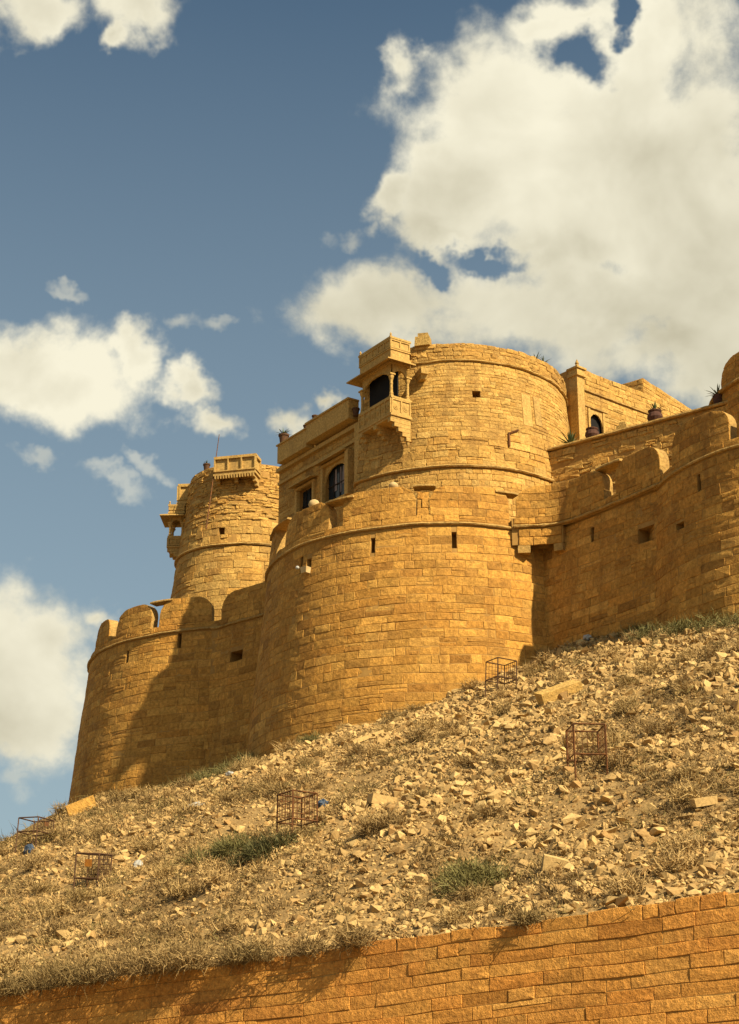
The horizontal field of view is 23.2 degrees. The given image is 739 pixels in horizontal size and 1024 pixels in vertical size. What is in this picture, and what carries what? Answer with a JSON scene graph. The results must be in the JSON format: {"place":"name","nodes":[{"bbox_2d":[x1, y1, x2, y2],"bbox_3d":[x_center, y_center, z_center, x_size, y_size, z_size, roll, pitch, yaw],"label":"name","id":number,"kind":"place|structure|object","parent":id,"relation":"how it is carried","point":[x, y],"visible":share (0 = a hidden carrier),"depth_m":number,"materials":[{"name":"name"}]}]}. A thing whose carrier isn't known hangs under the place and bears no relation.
{"place":"outdoors","nodes":[
{"label":"outdoors","id":0,"kind":"place"},
{"bbox_2d":[0,626,738,988],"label":"hillside","id":1,"kind":"structure","parent":0,"point":[298,890],"depth_m":48.82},
{"bbox_2d":[0,969,33,1006],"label":"overhanging bush","id":2,"kind":"object","parent":1,"relation":"on","point":[9,986],"visible":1,"depth_m":45.08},
{"bbox_2d":[0,948,38,973],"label":"dry tuft","id":3,"kind":"object","parent":1,"relation":"on","point":[10,961],"visible":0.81,"depth_m":47.57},
{"bbox_2d":[16,852,51,871],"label":"dry tuft","id":4,"kind":"object","parent":1,"relation":"on","point":[32,863],"visible":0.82,"depth_m":60.22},
{"bbox_2d":[15,816,54,851],"bbox_3d":[-12.104,11.818,65.036,0.956,1.474,0.956,-8,-21,28],"label":"tree guard","id":5,"kind":"object","parent":1,"relation":"on","point":[46,823],"visible":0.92,"depth_m":64.98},
{"bbox_2d":[25,847,56,862],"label":"dry tuft","id":6,"kind":"object","parent":1,"relation":"on","point":[50,856],"visible":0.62,"depth_m":61.05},
{"bbox_2d":[22,879,61,894],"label":"dry tuft","id":7,"kind":"object","parent":1,"relation":"on","point":[43,888],"visible":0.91,"depth_m":56.28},
{"bbox_2d":[19,957,79,1000],"bbox_3d":[-7.849,11.750,44.973,2.130,1.530,2.803,0,-20,0],"label":"overhanging bush","id":8,"kind":"object","parent":1,"relation":"on","point":[39,985],"visible":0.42,"depth_m":44.89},
{"bbox_2d":[35,898,85,918],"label":"dry tuft","id":9,"kind":"object","parent":1,"relation":"on","point":[61,908],"visible":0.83,"depth_m":52.31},
{"bbox_2d":[32,909,90,936],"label":"dry tuft","id":10,"kind":"object","parent":1,"relation":"on","point":[54,928],"visible":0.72,"depth_m":50.51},
{"bbox_2d":[49,799,75,816],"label":"dry tuft","id":11,"kind":"object","parent":1,"relation":"on","point":[59,810],"visible":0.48,"depth_m":72.93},
{"bbox_2d":[18,949,119,1000],"bbox_3d":[-7.194,11.393,44.383,2.503,1.543,2.300,-16,-26,37],"label":"overhanging bush","id":12,"kind":"object","parent":1,"relation":"on","point":[73,980],"visible":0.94,"depth_m":44.14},
{"bbox_2d":[64,886,94,902],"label":"dry tuft","id":13,"kind":"object","parent":1,"relation":"on","point":[80,893],"visible":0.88,"depth_m":52.87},
{"bbox_2d":[65,795,96,816],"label":"fallen block","id":14,"kind":"object","parent":1,"relation":"on","point":[78,806],"depth_m":71.45,"materials":[{"name":"stone"}]},
{"bbox_2d":[73,852,112,889],"bbox_3d":[-8.538,11.242,55.480,0.856,1.424,0.856,-3,-14,20],"label":"tree guard","id":15,"kind":"object","parent":1,"relation":"on","point":[88,862],"visible":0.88,"depth_m":55.35,"materials":[{"name":"brown metal"}]},
{"bbox_2d":[69,954,127,989],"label":"overhanging bush","id":16,"kind":"object","parent":1,"relation":"on","point":[99,977],"visible":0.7,"depth_m":44.10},
{"bbox_2d":[82,822,118,839],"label":"dry tuft","id":17,"kind":"object","parent":1,"relation":"on","point":[101,830],"visible":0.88,"depth_m":62.20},
{"bbox_2d":[78,858,127,879],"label":"dry tuft","id":18,"kind":"object","parent":1,"relation":"on","point":[89,870],"visible":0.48,"depth_m":56.23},
{"bbox_2d":[91,883,122,897],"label":"dry tuft","id":19,"kind":"object","parent":1,"relation":"on","point":[101,894],"visible":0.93,"depth_m":52.88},
{"bbox_2d":[98,919,137,939],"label":"dry tuft","id":20,"kind":"object","parent":1,"relation":"on","point":[115,927],"visible":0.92,"depth_m":48.80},
{"bbox_2d":[114,784,150,799],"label":"dry tuft","id":21,"kind":"object","parent":1,"relation":"on","point":[134,792],"visible":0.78,"depth_m":71.21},
{"bbox_2d":[100,938,167,986],"bbox_3d":[-5.577,10.946,43.564,2.203,1.321,2.226,0,-20,0],"label":"overhanging bush","id":22,"kind":"object","parent":1,"relation":"on","point":[129,968],"visible":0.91,"depth_m":43.32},
{"bbox_2d":[68,597,215,803],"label":"bastion","id":23,"kind":"object","parent":1,"relation":"on","point":[145,721],"visible":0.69,"depth_m":94.58,"materials":[{"name":"stone"}]},
{"bbox_2d":[170,464,278,620],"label":"tower","id":24,"kind":"structure","parent":23,"relation":"on","point":[221,557],"depth_m":102.33,"materials":[{"name":"stone"}]},
{"bbox_2d":[160,502,185,559],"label":"bay window","id":25,"kind":"structure","parent":24,"relation":"attached to","point":[173,519],"depth_m":105.98,"materials":[{"name":"stone"}]},
{"bbox_2d":[176,484,189,509],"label":"balcony box","id":26,"kind":"object","parent":24,"relation":"on","point":[182,493],"visible":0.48,"depth_m":106.66,"materials":[{"name":"stone"}]},
{"bbox_2d":[213,453,260,486],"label":"balcony box","id":27,"kind":"object","parent":24,"relation":"on","point":[236,468],"visible":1,"depth_m":103.12,"materials":[{"name":"stone"}]},
{"bbox_2d":[129,837,165,852],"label":"dry tuft","id":28,"kind":"object","parent":1,"relation":"on","point":[137,847],"visible":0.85,"depth_m":58.21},
{"bbox_2d":[147,861,178,876],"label":"dry tuft","id":29,"kind":"object","parent":1,"relation":"on","point":[165,868],"visible":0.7,"depth_m":53.27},
{"bbox_2d":[137,936,208,987],"bbox_3d":[-4.754,10.920,43.597,1.880,1.401,2.348,0,-20,0],"label":"overhanging bush","id":30,"kind":"object","parent":1,"relation":"on","point":[157,962],"visible":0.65,"depth_m":43.06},
{"bbox_2d":[158,878,199,897],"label":"dry tuft","id":31,"kind":"object","parent":1,"relation":"on","point":[179,888],"visible":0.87,"depth_m":50.52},
{"bbox_2d":[151,932,223,983],"bbox_3d":[-4.290,10.743,43.043,2.238,1.479,1.759,0,-20,0],"label":"overhanging bush","id":32,"kind":"object","parent":1,"relation":"on","point":[190,962],"visible":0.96,"depth_m":42.91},
{"bbox_2d":[170,774,208,789],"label":"dry tuft","id":33,"kind":"object","parent":1,"relation":"on","point":[189,783],"visible":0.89,"depth_m":69.73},
{"bbox_2d":[174,800,208,817],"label":"dry tuft","id":34,"kind":"object","parent":1,"relation":"on","point":[187,808],"visible":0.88,"depth_m":61.32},
{"bbox_2d":[166,767,216,784],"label":"weed clump","id":35,"kind":"object","parent":1,"relation":"on","point":[199,775],"visible":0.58,"depth_m":72.03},
{"bbox_2d":[186,761,233,778],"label":"weed clump","id":36,"kind":"object","parent":1,"relation":"on","point":[217,768],"visible":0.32,"depth_m":73.30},
{"bbox_2d":[170,822,257,864],"bbox_3d":[-4.501,10.100,54.334,2.962,1.872,2.366,5,-21,-14],"label":"green bush","id":37,"kind":"object","parent":1,"relation":"on","point":[216,849],"visible":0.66,"depth_m":53.79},
{"bbox_2d":[185,854,242,890],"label":"dry tuft","id":38,"kind":"object","parent":1,"relation":"on","point":[209,878],"visible":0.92,"depth_m":50.08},
{"bbox_2d":[202,913,249,934],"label":"dry tuft","id":39,"kind":"object","parent":1,"relation":"on","point":[228,923],"visible":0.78,"depth_m":45.90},
{"bbox_2d":[209,786,250,802],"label":"dry tuft","id":40,"kind":"object","parent":1,"relation":"on","point":[226,795],"visible":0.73,"depth_m":62.71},
{"bbox_2d":[205,582,265,770],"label":"curtain wall","id":41,"kind":"structure","parent":1,"relation":"on","point":[236,632],"depth_m":92.35,"materials":[{"name":"stone"}]},
{"bbox_2d":[207,941,267,974],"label":"overhanging bush","id":42,"kind":"object","parent":1,"relation":"on","point":[224,962],"visible":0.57,"depth_m":42.51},
{"bbox_2d":[212,933,280,970],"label":"overhanging bush","id":43,"kind":"object","parent":1,"relation":"on","point":[252,952],"visible":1,"depth_m":42.20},
{"bbox_2d":[232,932,279,950],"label":"dry tuft","id":44,"kind":"object","parent":1,"relation":"on","point":[260,942],"visible":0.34,"depth_m":43.21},
{"bbox_2d":[236,775,281,792],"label":"dry tuft","id":45,"kind":"object","parent":1,"relation":"on","point":[250,784],"visible":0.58,"depth_m":63.16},
{"bbox_2d":[221,825,301,867],"bbox_3d":[-3.080,9.677,51.756,2.096,1.439,2.589,14,-24,-33],"label":"dark bush","id":46,"kind":"object","parent":1,"relation":"on","point":[259,845],"visible":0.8,"depth_m":51.31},
{"bbox_2d":[252,777,291,799],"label":"dry tuft","id":47,"kind":"object","parent":1,"relation":"on","point":[268,790],"visible":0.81,"depth_m":62.11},
{"bbox_2d":[258,764,298,781],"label":"dry tuft","id":48,"kind":"object","parent":1,"relation":"on","point":[272,776],"visible":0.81,"depth_m":64.13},
{"bbox_2d":[272,739,298,753],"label":"dry tuft","id":49,"kind":"object","parent":1,"relation":"on","point":[287,746],"visible":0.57,"depth_m":72.78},
{"bbox_2d":[272,825,319,838],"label":"dry tuft","id":50,"kind":"object","parent":1,"relation":"on","point":[301,833],"visible":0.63,"depth_m":52.21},
{"bbox_2d":[276,789,317,833],"bbox_3d":[-2.130,9.093,52.951,0.906,1.644,0.906,13,-24,-32],"label":"tree guard","id":51,"kind":"object","parent":1,"relation":"on","point":[313,794],"visible":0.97,"depth_m":53.04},
{"bbox_2d":[269,924,333,961],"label":"overhanging bush","id":52,"kind":"object","parent":1,"relation":"on","point":[312,947],"visible":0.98,"depth_m":41.73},
{"bbox_2d":[294,729,323,742],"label":"weed clump","id":53,"kind":"object","parent":1,"relation":"on","point":[309,738],"visible":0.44,"depth_m":73.83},
{"bbox_2d":[321,915,382,956],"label":"overhanging bush","id":54,"kind":"object","parent":1,"relation":"on","point":[352,938],"visible":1,"depth_m":41.10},
{"bbox_2d":[339,739,375,753],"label":"dry tuft","id":55,"kind":"object","parent":1,"relation":"on","point":[355,748],"visible":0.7,"depth_m":67.52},
{"bbox_2d":[344,814,385,838],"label":"dry tuft","id":56,"kind":"object","parent":1,"relation":"on","point":[360,828],"visible":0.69,"depth_m":49.87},
{"bbox_2d":[0,621,738,989],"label":"rubble","id":57,"kind":"object","parent":1,"relation":"on","point":[510,721],"visible":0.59,"depth_m":51.56,"materials":[{"name":"stone"}]},
{"bbox_2d":[0,618,738,989],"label":"dry scrub","id":58,"kind":"object","parent":1,"relation":"on","point":[130,940],"visible":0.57,"depth_m":50.96,"materials":[{"name":"plant"}]},
{"bbox_2d":[347,808,393,829],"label":"dry tuft","id":59,"kind":"object","parent":1,"relation":"on","point":[371,815],"visible":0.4,"depth_m":50.05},
{"bbox_2d":[367,793,396,804],"bbox_3d":[0.358,8.673,54.148,0.803,0.307,0.512,14,-12,-19],"label":"flat slab","id":60,"kind":"object","parent":1,"relation":"on","point":[373,798],"depth_m":53.91,"materials":[{"name":"stone"}]},
{"bbox_2d":[369,806,416,831],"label":"dry tuft","id":61,"kind":"object","parent":1,"relation":"on","point":[394,819],"visible":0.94,"depth_m":49.44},
{"bbox_2d":[379,708,407,722],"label":"dry tuft","id":62,"kind":"object","parent":1,"relation":"on","point":[393,714],"visible":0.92,"depth_m":73.15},
{"bbox_2d":[247,484,546,757],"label":"bastion","id":63,"kind":"object","parent":1,"relation":"on","point":[394,598],"visible":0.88,"depth_m":78.81,"materials":[{"name":"stone"}]},
{"bbox_2d":[276,397,360,526],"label":"palace wall","id":64,"kind":"structure","parent":63,"relation":"on","point":[317,457],"depth_m":90.48,"materials":[{"name":"stone"}]},
{"bbox_2d":[294,479,315,514],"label":"window frame","id":65,"kind":"structure","parent":64,"relation":"in","point":[310,494],"depth_m":91.74,"materials":[{"name":"stone"}]},
{"bbox_2d":[320,449,353,502],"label":"window frame","id":66,"kind":"structure","parent":64,"relation":"in","point":[341,476],"depth_m":89.47,"materials":[{"name":"stone"}]},
{"bbox_2d":[353,332,569,520],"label":"tower","id":67,"kind":"structure","parent":63,"relation":"on","point":[489,416],"depth_m":85.92,"materials":[{"name":"stone"}]},
{"bbox_2d":[346,332,415,446],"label":"jharokha","id":68,"kind":"object","parent":67,"relation":"attached to","point":[384,363],"visible":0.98,"depth_m":86.12,"materials":[{"name":"stone"}]},
{"bbox_2d":[370,369,398,406],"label":"window opening","id":69,"kind":"structure","parent":68,"relation":"in","point":[379,387],"depth_m":86.84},
{"bbox_2d":[521,393,532,426],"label":"blocked doorway","id":70,"kind":"structure","parent":67,"relation":"in","point":[526,403],"depth_m":86.76,"materials":[{"name":"stone"}]},
{"bbox_2d":[533,396,541,426],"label":"blocked doorway","id":71,"kind":"structure","parent":67,"relation":"in","point":[537,411],"depth_m":87.16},
{"bbox_2d":[560,359,687,440],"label":"stone house","id":72,"kind":"structure","parent":63,"relation":"on","point":[602,404],"depth_m":92.84,"materials":[{"name":"stone"}]},
{"bbox_2d":[587,408,605,433],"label":"window frame","id":73,"kind":"structure","parent":72,"relation":"in","point":[595,419],"depth_m":92.40,"materials":[{"name":"stone"}]},
{"bbox_2d":[622,378,691,409],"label":"roof block","id":74,"kind":"structure","parent":72,"relation":"on","point":[643,385],"depth_m":102.49,"materials":[{"name":"stone"}]},
{"bbox_2d":[403,721,442,743],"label":"dry tuft","id":75,"kind":"object","parent":1,"relation":"on","point":[422,732],"visible":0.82,"depth_m":66.31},
{"bbox_2d":[407,717,441,729],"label":"dry tuft","id":76,"kind":"object","parent":1,"relation":"on","point":[426,723],"visible":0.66,"depth_m":68.02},
{"bbox_2d":[441,722,467,738],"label":"dry tuft","id":77,"kind":"object","parent":1,"relation":"on","point":[453,732],"visible":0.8,"depth_m":61.52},
{"bbox_2d":[435,905,474,926],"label":"dry tuft","id":78,"kind":"object","parent":1,"relation":"on","point":[452,916],"visible":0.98,"depth_m":41.18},
{"bbox_2d":[449,750,482,767],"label":"dry tuft","id":79,"kind":"object","parent":1,"relation":"on","point":[463,760],"visible":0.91,"depth_m":56.30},
{"bbox_2d":[426,851,516,899],"bbox_3d":[2.504,9.166,44.737,2.613,1.775,2.779,0,-20,0],"label":"green bush","id":80,"kind":"object","parent":1,"relation":"on","point":[462,873],"visible":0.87,"depth_m":44.31,"materials":[{"name":"plant"}]},
{"bbox_2d":[458,676,490,689],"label":"dry tuft","id":81,"kind":"object","parent":1,"relation":"on","point":[475,683],"visible":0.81,"depth_m":75.47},
{"bbox_2d":[449,877,503,900],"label":"dry tuft","id":82,"kind":"object","parent":1,"relation":"on","point":[472,891],"visible":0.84,"depth_m":43.20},
{"bbox_2d":[471,801,514,817],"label":"dry tuft","id":83,"kind":"object","parent":1,"relation":"on","point":[490,810],"visible":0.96,"depth_m":48.46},
{"bbox_2d":[478,894,508,907],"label":"dry tuft","id":84,"kind":"object","parent":1,"relation":"on","point":[485,903],"visible":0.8,"depth_m":41.70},
{"bbox_2d":[485,657,516,696],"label":"tree guard","id":85,"kind":"object","parent":1,"relation":"on","point":[501,676],"visible":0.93,"depth_m":73.29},
{"bbox_2d":[485,697,520,716],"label":"dry tuft","id":86,"kind":"object","parent":1,"relation":"on","point":[499,709],"visible":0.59,"depth_m":62.59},
{"bbox_2d":[507,905,546,933],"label":"overhanging bush","id":87,"kind":"object","parent":1,"relation":"on","point":[525,918],"visible":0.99,"depth_m":39.47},
{"bbox_2d":[540,854,569,871],"bbox_3d":[4.475,8.521,43.524,0.637,0.363,0.464,13,-4,-1],"label":"flat slab","id":88,"kind":"object","parent":1,"relation":"on","point":[548,860],"depth_m":43.31,"materials":[{"name":"stone"}]},
{"bbox_2d":[534,680,582,705],"bbox_3d":[6.504,6.218,61.636,1.642,0.512,0.577,-16,6,-23],"label":"squared block","id":89,"kind":"object","parent":1,"relation":"on","point":[544,696],"depth_m":61.43,"materials":[{"name":"stone"}]},
{"bbox_2d":[565,723,607,780],"bbox_3d":[6.060,6.789,50.222,0.956,1.624,0.956,2,-20,-6],"label":"tree guard","id":90,"kind":"object","parent":1,"relation":"on","point":[572,738],"visible":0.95,"depth_m":50.27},
{"bbox_2d":[512,446,669,650],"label":"curtain wall","id":91,"kind":"structure","parent":1,"relation":"on","point":[588,533],"depth_m":77.12,"materials":[{"name":"stone"}]},
{"bbox_2d":[583,725,635,747],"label":"dry tuft","id":92,"kind":"object","parent":1,"relation":"on","point":[615,737],"visible":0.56,"depth_m":52.05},
{"bbox_2d":[593,642,625,658],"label":"dry tuft","id":93,"kind":"object","parent":1,"relation":"on","point":[611,652],"visible":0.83,"depth_m":65.13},
{"bbox_2d":[586,742,639,769],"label":"dry tuft","id":94,"kind":"object","parent":1,"relation":"on","point":[616,758],"visible":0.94,"depth_m":49.95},
{"bbox_2d":[595,866,659,898],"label":"dry tuft","id":95,"kind":"object","parent":1,"relation":"on","point":[624,886],"visible":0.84,"depth_m":39.59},
{"bbox_2d":[608,690,650,716],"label":"dry tuft","id":96,"kind":"object","parent":1,"relation":"on","point":[624,706],"visible":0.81,"depth_m":56.19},
{"bbox_2d":[623,618,666,641],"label":"weed clump","id":97,"kind":"object","parent":1,"relation":"on","point":[642,634],"visible":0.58,"depth_m":70.39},
{"bbox_2d":[630,658,668,673],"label":"dry tuft","id":98,"kind":"object","parent":1,"relation":"on","point":[646,668],"visible":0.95,"depth_m":60.90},
{"bbox_2d":[631,714,682,735],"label":"dry tuft","id":99,"kind":"object","parent":1,"relation":"on","point":[660,727],"visible":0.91,"depth_m":52.83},
{"bbox_2d":[644,617,695,640],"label":"weed clump","id":100,"kind":"object","parent":1,"relation":"on","point":[671,628],"visible":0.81,"depth_m":68.53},
{"bbox_2d":[641,844,707,874],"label":"dry tuft","id":101,"kind":"object","parent":1,"relation":"on","point":[682,862],"visible":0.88,"depth_m":40.11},
{"bbox_2d":[660,670,693,691],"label":"dry tuft","id":102,"kind":"object","parent":1,"relation":"on","point":[675,682],"visible":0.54,"depth_m":56.62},
{"bbox_2d":[649,829,714,855],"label":"dry tuft","id":103,"kind":"object","parent":1,"relation":"on","point":[678,843],"visible":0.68,"depth_m":41.38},
{"bbox_2d":[648,774,716,809],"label":"dry tuft","id":104,"kind":"object","parent":1,"relation":"on","point":[685,794],"visible":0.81,"depth_m":45.64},
{"bbox_2d":[662,758,708,780],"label":"dry tuft","id":105,"kind":"object","parent":1,"relation":"on","point":[679,774],"visible":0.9,"depth_m":47.21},
{"bbox_2d":[671,680,702,693],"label":"dry tuft","id":106,"kind":"object","parent":1,"relation":"on","point":[686,684],"visible":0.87,"depth_m":55.98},
{"bbox_2d":[661,608,720,634],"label":"weed clump","id":107,"kind":"object","parent":1,"relation":"on","point":[691,623],"visible":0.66,"depth_m":68.56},
{"bbox_2d":[649,410,738,628],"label":"bastion","id":108,"kind":"object","parent":1,"relation":"on","point":[697,545],"visible":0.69,"depth_m":71.53,"materials":[{"name":"stone"}]},
{"bbox_2d":[547,400,727,494],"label":"terrace wall","id":109,"kind":"structure","parent":108,"relation":"on","point":[575,459],"depth_m":84.41,"materials":[{"name":"stone"}]},
{"bbox_2d":[644,401,663,420],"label":"plant pot","id":110,"kind":"object","parent":109,"relation":"on","point":[654,412],"visible":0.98,"depth_m":83.75,"materials":[{"name":"ceramic"}]},
{"bbox_2d":[709,352,738,436],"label":"tower","id":111,"kind":"structure","parent":108,"relation":"on","point":[729,391],"depth_m":81.16,"materials":[{"name":"stone"}]},
{"bbox_2d":[689,796,717,807],"bbox_3d":[8.414,7.286,45.306,0.628,0.214,0.384,-7,-7,-15],"label":"flat slab","id":112,"kind":"object","parent":1,"relation":"on","point":[706,801],"depth_m":45.15,"materials":[{"name":"stone"}]},
{"bbox_2d":[689,642,732,661],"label":"dry tuft","id":113,"kind":"object","parent":1,"relation":"on","point":[708,655],"visible":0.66,"depth_m":59.97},
{"bbox_2d":[691,609,738,632],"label":"weed clump","id":114,"kind":"object","parent":1,"relation":"on","point":[721,623],"visible":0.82,"depth_m":67.61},
{"bbox_2d":[0,0,738,838],"label":"sky","id":115,"kind":"structure","parent":0,"point":[210,210],"materials":[{"name":"blue"}]},
{"label":"ground","id":116,"kind":"structure","parent":0,"visible":0},
{"bbox_2d":[0,891,738,1023],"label":"retaining wall","id":117,"kind":"structure","parent":116,"relation":"on","point":[676,961],"depth_m":39.61,"materials":[{"name":"stone"}]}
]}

